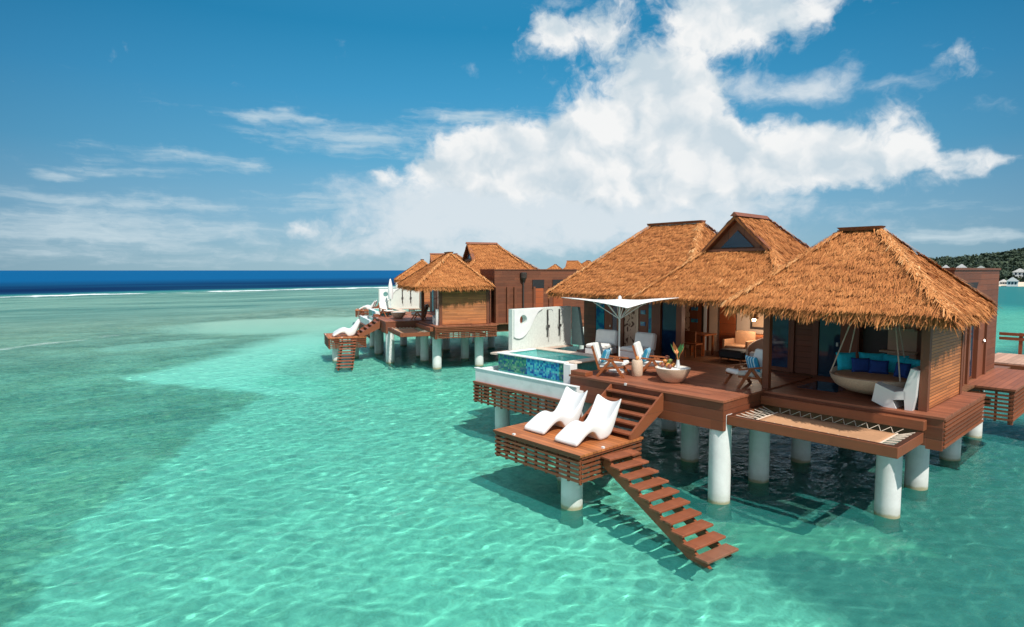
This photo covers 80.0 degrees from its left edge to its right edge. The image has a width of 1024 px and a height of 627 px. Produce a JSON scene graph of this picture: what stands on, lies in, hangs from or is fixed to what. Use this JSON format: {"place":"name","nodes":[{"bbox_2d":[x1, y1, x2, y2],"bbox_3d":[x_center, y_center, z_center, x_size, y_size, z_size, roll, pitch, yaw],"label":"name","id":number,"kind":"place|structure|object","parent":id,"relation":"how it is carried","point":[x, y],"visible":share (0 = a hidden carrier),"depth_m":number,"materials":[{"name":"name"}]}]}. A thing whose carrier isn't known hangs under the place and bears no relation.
{"place":"outdoors","nodes":[
{"label":"outdoors","id":0,"kind":"place"},
{"bbox_2d":[0,270,1023,626],"bbox_3d":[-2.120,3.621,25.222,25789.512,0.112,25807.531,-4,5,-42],"label":"water","id":1,"kind":"structure","parent":0,"point":[206,448],"depth_m":14.34,"materials":[{"name":"teal liquid"}]},
{"bbox_2d":[324,333,366,360],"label":"lounge platform","id":2,"kind":"structure","parent":1,"relation":"in","point":[335,343],"depth_m":36.29,"materials":[{"name":"brown wood"}]},
{"bbox_2d":[332,320,360,336],"bbox_3d":[-9.928,0.902,36.657,1.633,0.899,0.744,-2,4,-22],"label":"sun lounger","id":3,"kind":"object","parent":2,"relation":"on","point":[352,331],"visible":1,"depth_m":36.48,"materials":[{"name":"white plastic"}]},
{"bbox_2d":[336,340,356,370],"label":"swim stairs","id":4,"kind":"structure","parent":2,"relation":"attached to","point":[341,354],"depth_m":34.31,"materials":[{"name":"brown wood"}]},
{"bbox_2d":[333,319,359,332],"bbox_3d":[-10.224,0.819,37.828,1.633,0.899,0.744,-2,4,-22],"label":"sun lounger","id":5,"kind":"object","parent":2,"relation":"on","point":[345,327],"visible":0.36,"depth_m":37.83,"materials":[{"name":"white plastic"}]},
{"bbox_2d":[355,308,368,318],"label":"lounge platform","id":6,"kind":"structure","parent":1,"relation":"in","point":[359,312],"depth_m":60.32,"materials":[{"name":"brown wood"}]},
{"bbox_2d":[359,301,374,309],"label":"sun lounger","id":7,"kind":"object","parent":6,"relation":"on","point":[370,306],"visible":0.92,"depth_m":60.73,"materials":[{"name":"white plastic"}]},
{"bbox_2d":[355,314,433,362],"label":"sun deck","id":8,"kind":"structure","parent":1,"relation":"in","point":[378,325],"depth_m":36.28,"materials":[{"name":"brown wood"}]},
{"bbox_2d":[378,302,393,316],"bbox_3d":[-8.041,-0.259,38.969,0.972,0.940,0.680,4,6,44],"label":"deck chair","id":9,"kind":"object","parent":8,"relation":"on","point":[382,306],"visible":0.97,"depth_m":39.02,"materials":[{"name":"white wood"}]},
{"bbox_2d":[391,311,405,317],"bbox_3d":[-6.988,0.096,37.538,0.920,0.390,0.920,-2,4,-22],"label":"bowl table","id":10,"kind":"object","parent":8,"relation":"on","point":[398,314],"visible":1,"depth_m":37.22,"materials":[{"name":"stone"}]},
{"bbox_2d":[411,304,428,319],"bbox_3d":[-5.492,-0.079,36.431,0.972,0.940,0.680,1,4,8],"label":"deck chair","id":11,"kind":"object","parent":8,"relation":"on","point":[418,313],"visible":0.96,"depth_m":36.23,"materials":[{"name":"brown wood"}]},
{"bbox_2d":[359,308,434,351],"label":"plunge pool","id":12,"kind":"structure","parent":1,"relation":"in","point":[365,320],"depth_m":42.36,"materials":[{"name":"white paint"}]},
{"bbox_2d":[388,279,392,307],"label":"sun umbrella","id":13,"kind":"object","parent":12,"relation":"on","point":[390,291],"visible":0.94,"depth_m":42.23,"materials":[{"name":"white fabric"}]},
{"bbox_2d":[378,289,420,307],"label":"privacy wall","id":14,"kind":"structure","parent":12,"relation":"on","point":[404,299],"depth_m":43.78,"materials":[{"name":"paint"}]},
{"bbox_2d":[394,253,462,311],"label":"overwater villa","id":15,"kind":"object","parent":1,"relation":"in","point":[421,263],"visible":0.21,"depth_m":56.58,"materials":[{"name":"brown plant"}]},
{"bbox_2d":[396,242,583,368],"bbox_3d":[-0.973,-0.408,39.975,14.160,8.550,13.111,-2,4,-22],"label":"overwater villa","id":16,"kind":"object","parent":1,"relation":"in","point":[478,290],"visible":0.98,"depth_m":34.49,"materials":[{"name":"brown wood"}]},
{"bbox_2d":[388,323,433,336],"bbox_3d":[-5.676,0.890,33.974,1.800,0.450,3.440,-2,4,-22],"label":"net hammock","id":17,"kind":"object","parent":16,"relation":"hanging from","point":[406,331],"visible":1,"depth_m":33.55,"materials":[{"name":"beige fabric"}]},
{"bbox_2d":[433,289,434,311],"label":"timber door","id":18,"kind":"structure","parent":16,"relation":"in","point":[434,289],"depth_m":43.51,"materials":[{"name":"wood"}]},
{"bbox_2d":[432,309,438,324],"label":"sculpted chair","id":19,"kind":"object","parent":16,"relation":"on","point":[435,319],"visible":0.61,"depth_m":33.09,"materials":[{"name":"white plastic"}]},
{"bbox_2d":[536,288,542,307],"bbox_3d":[1.518,-0.492,35.371,0.630,1.930,0.038,-2,4,-22],"label":"entrance door","id":20,"kind":"structure","parent":16,"relation":"in","point":[539,291],"depth_m":35.34,"materials":[{"name":"brown wood"}]},
{"bbox_2d":[553,296,562,306],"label":"entrance door","id":21,"kind":"structure","parent":16,"relation":"in","point":[556,302],"depth_m":35.80,"materials":[{"name":"brown wood"}]},
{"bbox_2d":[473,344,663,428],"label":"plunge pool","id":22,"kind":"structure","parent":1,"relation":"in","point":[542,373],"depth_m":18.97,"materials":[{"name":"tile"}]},
{"bbox_2d":[509,306,584,350],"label":"privacy wall","id":23,"kind":"structure","parent":22,"relation":"on","point":[548,326],"depth_m":21.66,"materials":[{"name":"white paint"}]},
{"bbox_2d":[585,329,618,355],"bbox_3d":[3.098,1.020,21.065,0.840,0.880,0.990,3,5,38],"label":"lounge armchair","id":24,"kind":"object","parent":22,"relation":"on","point":[607,339],"visible":0.6,"depth_m":21.08,"materials":[{"name":"white fabric"}]},
{"bbox_2d":[620,332,656,359],"bbox_3d":[4.152,1.088,20.112,0.990,0.880,0.840,-3,5,-37],"label":"lounge armchair","id":25,"kind":"object","parent":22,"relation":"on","point":[647,340],"visible":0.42,"depth_m":20.01,"materials":[{"name":"grey fabric"}]},
{"bbox_2d":[493,422,643,510],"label":"lounge platform","id":26,"kind":"structure","parent":1,"relation":"in","point":[570,460],"depth_m":13.88,"materials":[{"name":"wood"}]},
{"bbox_2d":[524,387,587,434],"bbox_3d":[1.128,2.418,15.318,1.633,0.899,0.744,-4,5,-42],"label":"sun lounger","id":27,"kind":"object","parent":26,"relation":"on","point":[567,411],"visible":0.96,"depth_m":15.27,"materials":[{"name":"white plastic"}]},
{"bbox_2d":[555,394,620,446],"bbox_3d":[1.808,2.489,14.318,1.633,0.899,0.744,-4,5,-42],"label":"sun lounger","id":28,"kind":"object","parent":26,"relation":"on","point":[598,423],"visible":1,"depth_m":14.26,"materials":[{"name":"white plastic"}]},
{"bbox_2d":[601,449,738,568],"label":"swim stairs","id":29,"kind":"structure","parent":26,"relation":"attached to","point":[690,548],"depth_m":12.30,"materials":[{"name":"brown wood"}]},
{"bbox_2d":[547,260,591,269],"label":"overwater villa","id":30,"kind":"object","parent":1,"relation":"in","point":[574,264],"visible":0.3,"depth_m":107.50,"materials":[{"name":"brown plant"}]},
{"bbox_2d":[569,359,811,504],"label":"sun deck","id":31,"kind":"structure","parent":1,"relation":"in","point":[703,395],"depth_m":15.25,"materials":[{"name":"wood"}]},
{"bbox_2d":[591,342,629,377],"bbox_3d":[2.765,1.292,17.131,0.972,0.940,0.680,2,4,24],"label":"deck chair","id":32,"kind":"object","parent":31,"relation":"on","point":[597,351],"visible":0.98,"depth_m":17.00,"materials":[{"name":"brown wood"}]},
{"bbox_2d":[601,348,610,362],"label":"pillow","id":33,"kind":"object","parent":32,"relation":"on","point":[606,353],"visible":0.92,"depth_m":17.01,"materials":[{"name":"fabric"}]},
{"bbox_2d":[561,296,673,372],"bbox_3d":[3.130,0.582,17.784,2.402,2.220,2.402,-4,5,-42],"label":"sun umbrella","id":34,"kind":"object","parent":31,"relation":"on","point":[619,302],"visible":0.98,"depth_m":17.48,"materials":[{"name":"white fabric"}]},
{"bbox_2d":[631,359,642,376],"bbox_3d":[3.495,1.521,17.049,0.310,0.450,0.310,-4,5,-42],"label":"barrel stool","id":35,"kind":"object","parent":31,"relation":"on","point":[637,368],"visible":1,"depth_m":16.93,"materials":[{"name":"ceramic"}]},
{"bbox_2d":[632,341,664,372],"bbox_3d":[3.925,1.285,17.228,0.972,0.940,0.680,2,4,24],"label":"deck chair","id":36,"kind":"object","parent":31,"relation":"on","point":[638,352],"visible":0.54,"depth_m":17.11,"materials":[{"name":"white wood"}]},
{"bbox_2d":[642,347,650,361],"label":"pillow","id":37,"kind":"object","parent":36,"relation":"on","point":[646,352],"visible":0.84,"depth_m":17.10,"materials":[{"name":"fabric"}]},
{"bbox_2d":[655,365,690,382],"bbox_3d":[4.251,1.615,16.147,0.920,0.390,0.920,-4,5,-42],"label":"bowl table","id":38,"kind":"object","parent":31,"relation":"on","point":[673,374],"visible":0.9,"depth_m":15.86,"materials":[{"name":"ceramic"}]},
{"bbox_2d":[671,342,684,367],"bbox_3d":[4.360,1.080,16.062,0.400,0.717,0.354,-4,5,-42],"label":"flower vase","id":39,"kind":"object","parent":38,"relation":"on","point":[680,349],"visible":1,"depth_m":16.03,"materials":[{"name":"white ceramic"}]},
{"bbox_2d":[723,349,762,388],"bbox_3d":[6.030,1.400,15.615,0.972,0.940,0.680,-1,4,-12],"label":"deck chair","id":40,"kind":"object","parent":31,"relation":"on","point":[745,373],"visible":0.77,"depth_m":15.42,"materials":[{"name":"brown wood"}]},
{"bbox_2d":[745,355,760,372],"bbox_3d":[6.170,1.286,15.636,0.150,0.420,0.500,-19,8,-10],"label":"pillow","id":41,"kind":"object","parent":40,"relation":"on","point":[752,362],"visible":0.88,"depth_m":15.51,"materials":[{"name":"fabric"}]},
{"bbox_2d":[727,395,926,458],"bbox_3d":[6.718,2.362,13.248,1.800,0.450,3.440,-4,5,-42],"label":"net hammock","id":42,"kind":"object","parent":31,"relation":"hanging from","point":[860,439],"visible":1,"depth_m":13.06,"materials":[{"name":"beige fabric"}]},
{"bbox_2d":[545,212,1010,518],"bbox_3d":[8.909,0.989,20.657,14.160,8.500,13.561,-4,5,-42],"label":"overwater villa","id":43,"kind":"object","parent":1,"relation":"in","point":[874,285],"visible":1,"depth_m":15.69,"materials":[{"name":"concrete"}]},
{"bbox_2d":[604,298,612,329],"bbox_3d":[3.516,0.313,22.277,0.110,2.180,0.360,-4,5,-42],"label":"timber door","id":44,"kind":"structure","parent":43,"relation":"in","point":[608,318],"depth_m":22.26,"materials":[{"name":"wood"}]},
{"bbox_2d":[613,306,616,329],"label":"glass door","id":45,"kind":"structure","parent":43,"relation":"in","point":[614,307],"depth_m":22.03,"materials":[{"name":"blue glass"}]},
{"bbox_2d":[639,302,648,332],"bbox_3d":[4.563,0.394,21.129,0.080,2.180,0.390,-4,5,-42],"label":"timber door","id":46,"kind":"structure","parent":43,"relation":"in","point":[644,309],"depth_m":21.08,"materials":[{"name":"brown wood"}]},
{"bbox_2d":[661,301,675,358],"bbox_3d":[5.265,0.450,20.344,0.100,2.180,0.600,-4,5,-42],"label":"glass door","id":47,"kind":"structure","parent":43,"relation":"in","point":[668,311],"depth_m":20.36,"materials":[{"name":"blue glass"}]},
{"bbox_2d":[684,331,702,357],"bbox_3d":[6.252,1.041,21.054,0.480,0.900,0.460,-4,5,-42],"label":"dining chair","id":48,"kind":"object","parent":43,"relation":"on","point":[690,338],"visible":0.96,"depth_m":20.91,"materials":[{"name":"brown wood"}]},
{"bbox_2d":[689,303,701,348],"bbox_3d":[6.952,0.254,23.096,0.090,2.180,0.490,-4,5,-42],"label":"timber door","id":49,"kind":"structure","parent":43,"relation":"in","point":[695,311],"depth_m":23.05,"materials":[{"name":"brown wood"}]},
{"bbox_2d":[692,332,716,355],"bbox_3d":[6.608,1.069,21.711,0.800,0.750,1.000,-4,5,-42],"label":"dining table","id":50,"kind":"object","parent":43,"relation":"on","point":[703,334],"visible":0.54,"depth_m":21.54,"materials":[{"name":"brown wood"}]},
{"bbox_2d":[719,348,745,363],"bbox_3d":[7.286,1.370,19.954,0.650,0.400,0.850,-4,5,-42],"label":"ottoman","id":51,"kind":"object","parent":43,"relation":"on","point":[734,353],"visible":0.75,"depth_m":19.72,"materials":[{"name":"black fabric"}]},
{"bbox_2d":[722,330,755,359],"bbox_3d":[7.790,1.058,20.819,0.780,0.900,0.900,-4,5,-42],"label":"armchair","id":52,"kind":"object","parent":43,"relation":"on","point":[742,339],"visible":0.42,"depth_m":20.91,"materials":[{"name":"beige fabric"}]},
{"bbox_2d":[746,338,762,356],"bbox_3d":[7.883,1.200,19.165,0.848,0.850,0.957,-4,5,-42],"label":"tub chair","id":53,"kind":"object","parent":43,"relation":"on","point":[752,347],"visible":0.28,"depth_m":19.51,"materials":[{"name":"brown wood"}]},
{"bbox_2d":[750,312,763,329],"bbox_3d":[8.704,0.011,21.024,0.065,1.100,1.000,-4,5,-42],"label":"wall mirror","id":54,"kind":"object","parent":43,"relation":"attached to","point":[757,323],"depth_m":21.17,"materials":[{"name":"beige mirror"}]},
{"bbox_2d":[756,333,762,339],"bbox_3d":[8.635,1.121,20.774,0.525,0.780,1.300,-4,5,-42],"label":"console cabinet","id":55,"kind":"object","parent":43,"relation":"on","point":[759,336],"visible":0.1,"depth_m":20.70,"materials":[{"name":"brown wood"}]},
{"bbox_2d":[771,314,788,371],"bbox_3d":[7.952,0.685,18.089,0.070,2.030,0.520,-4,5,-42],"label":"glass door","id":56,"kind":"structure","parent":43,"relation":"in","point":[780,332],"depth_m":18.09,"materials":[{"name":"blue glass"}]},
{"bbox_2d":[818,316,840,376],"bbox_3d":[8.866,0.685,17.039,0.100,2.180,0.560,-4,5,-42],"label":"glass door","id":57,"kind":"structure","parent":43,"relation":"in","point":[829,334],"depth_m":17.09,"materials":[{"name":"blue"}]},
{"bbox_2d":[829,322,906,394],"bbox_3d":[8.606,0.674,14.440,1.900,2.470,1.900,-4,5,-42],"label":"hanging bed","id":58,"kind":"object","parent":43,"relation":"hanging from","point":[861,382],"visible":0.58,"depth_m":14.13,"materials":[{"name":"wicker"}]},
{"bbox_2d":[835,352,855,369],"bbox_3d":[8.335,1.186,15.202,0.520,0.460,0.170,0,-12,-2],"label":"pillow","id":59,"kind":"object","parent":58,"relation":"on","point":[844,361],"visible":0.84,"depth_m":15.14,"materials":[{"name":"teal fabric"}]},
{"bbox_2d":[851,357,869,371],"bbox_3d":[8.517,1.257,14.913,0.420,0.360,0.170,1,-12,13],"label":"pillow","id":60,"kind":"object","parent":58,"relation":"on","point":[860,364],"visible":1,"depth_m":14.85,"materials":[{"name":"blue fabric"}]},
{"bbox_2d":[858,352,882,364],"bbox_3d":[8.882,1.193,15.100,0.560,0.460,0.170,2,-11,28],"label":"pillow","id":61,"kind":"object","parent":58,"relation":"on","point":[875,356],"visible":0.42,"depth_m":15.05,"materials":[{"name":"teal fabric"}]},
{"bbox_2d":[868,359,888,373],"bbox_3d":[8.815,1.284,14.670,0.420,0.340,0.170,3,-11,33],"label":"pillow","id":62,"kind":"object","parent":58,"relation":"on","point":[878,366],"visible":1,"depth_m":14.61,"materials":[{"name":"blue fabric"}]},
{"bbox_2d":[883,353,908,372],"bbox_3d":[9.245,1.218,14.755,0.170,0.460,0.580,17,-7,-36],"label":"pillow","id":63,"kind":"object","parent":58,"relation":"on","point":[892,360],"visible":0.53,"depth_m":14.72,"materials":[{"name":"teal fabric"}]},
{"bbox_2d":[893,362,910,378],"bbox_3d":[9.032,1.312,14.128,0.170,0.360,0.360,16,-2,-22],"label":"pillow","id":64,"kind":"object","parent":58,"relation":"on","point":[905,368],"visible":0.87,"depth_m":14.03,"materials":[{"name":"blue fabric"}]},
{"bbox_2d":[905,357,919,369],"bbox_3d":[9.359,1.262,14.269,0.170,0.440,0.520,16,2,-8],"label":"pillow","id":65,"kind":"object","parent":58,"relation":"on","point":[914,362],"visible":0.34,"depth_m":14.19,"materials":[{"name":"teal fabric"}]},
{"bbox_2d":[872,366,919,410],"bbox_3d":[8.470,1.587,13.363,0.600,0.900,0.860,-4,5,-42],"label":"sculpted chair","id":66,"kind":"object","parent":43,"relation":"on","point":[887,395],"visible":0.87,"depth_m":13.13,"materials":[{"name":"white plastic"}]},
{"bbox_2d":[969,325,973,375],"bbox_3d":[12.304,0.828,16.425,0.700,1.780,0.024,-4,5,-42],"label":"side window","id":67,"kind":"structure","parent":43,"relation":"in","point":[972,329],"depth_m":16.58,"materials":[{"name":"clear glass"}]},
{"bbox_2d":[967,282,978,289],"bbox_3d":[12.240,-0.680,16.277,1.550,0.290,0.022,-4,5,-42],"label":"slot window","id":68,"kind":"structure","parent":43,"relation":"in","point":[974,285],"depth_m":16.46,"materials":[{"name":"black glass"}]},
{"bbox_2d":[977,317,985,376],"bbox_3d":[13.175,0.803,17.131,0.780,1.930,0.125,-4,5,-42],"label":"side door","id":69,"kind":"structure","parent":43,"relation":"in","point":[981,341],"depth_m":17.23,"materials":[{"name":"wood"}]},
{"bbox_2d":[967,368,1023,424],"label":"side deck","id":70,"kind":"structure","parent":43,"relation":"attached to","point":[1004,380],"depth_m":15.78,"materials":[{"name":"brown wood"}]},
{"bbox_2d":[999,279,1006,284],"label":"shore cabin","id":71,"kind":"object","parent":1,"relation":"in","point":[1003,282],"visible":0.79,"depth_m":210.51,"materials":[{"name":"white paint"}]},
{"bbox_2d":[994,353,1023,369],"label":"boardwalk","id":72,"kind":"structure","parent":1,"relation":"in","point":[1014,361],"depth_m":19.91,"materials":[{"name":"wood"}]},
{"bbox_2d":[999,332,1023,353],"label":"handrail","id":73,"kind":"object","parent":72,"relation":"attached to","point":[1020,339],"visible":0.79,"depth_m":21.46,"materials":[{"name":"brown wood"}]},
{"bbox_2d":[0,0,1023,269],"label":"sky","id":74,"kind":"structure","parent":0,"point":[135,134],"materials":[{"name":"blue"}]},
{"bbox_2d":[999,282,1023,285],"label":"beach","id":75,"kind":"structure","parent":0,"point":[1020,283],"depth_m":208.45,"materials":[{"name":"beige sand"}]},
{"bbox_2d":[1006,277,1017,285],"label":"shore cabin","id":76,"kind":"object","parent":75,"relation":"on","point":[1012,281],"visible":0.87,"depth_m":202.74,"materials":[{"name":"white paint"}]},
{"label":"hills","id":77,"kind":"structure","parent":0,"visible":0},
{"bbox_2d":[928,247,1023,281],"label":"forest","id":78,"kind":"object","parent":77,"relation":"on","point":[1007,261],"visible":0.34,"depth_m":345.45,"materials":[{"name":"green plant"}]},
{"bbox_2d":[1013,268,1023,281],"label":"shore cabin","id":79,"kind":"object","parent":77,"relation":"on","point":[1018,272],"visible":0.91,"depth_m":221.55,"materials":[{"name":"white paint"}]}
]}

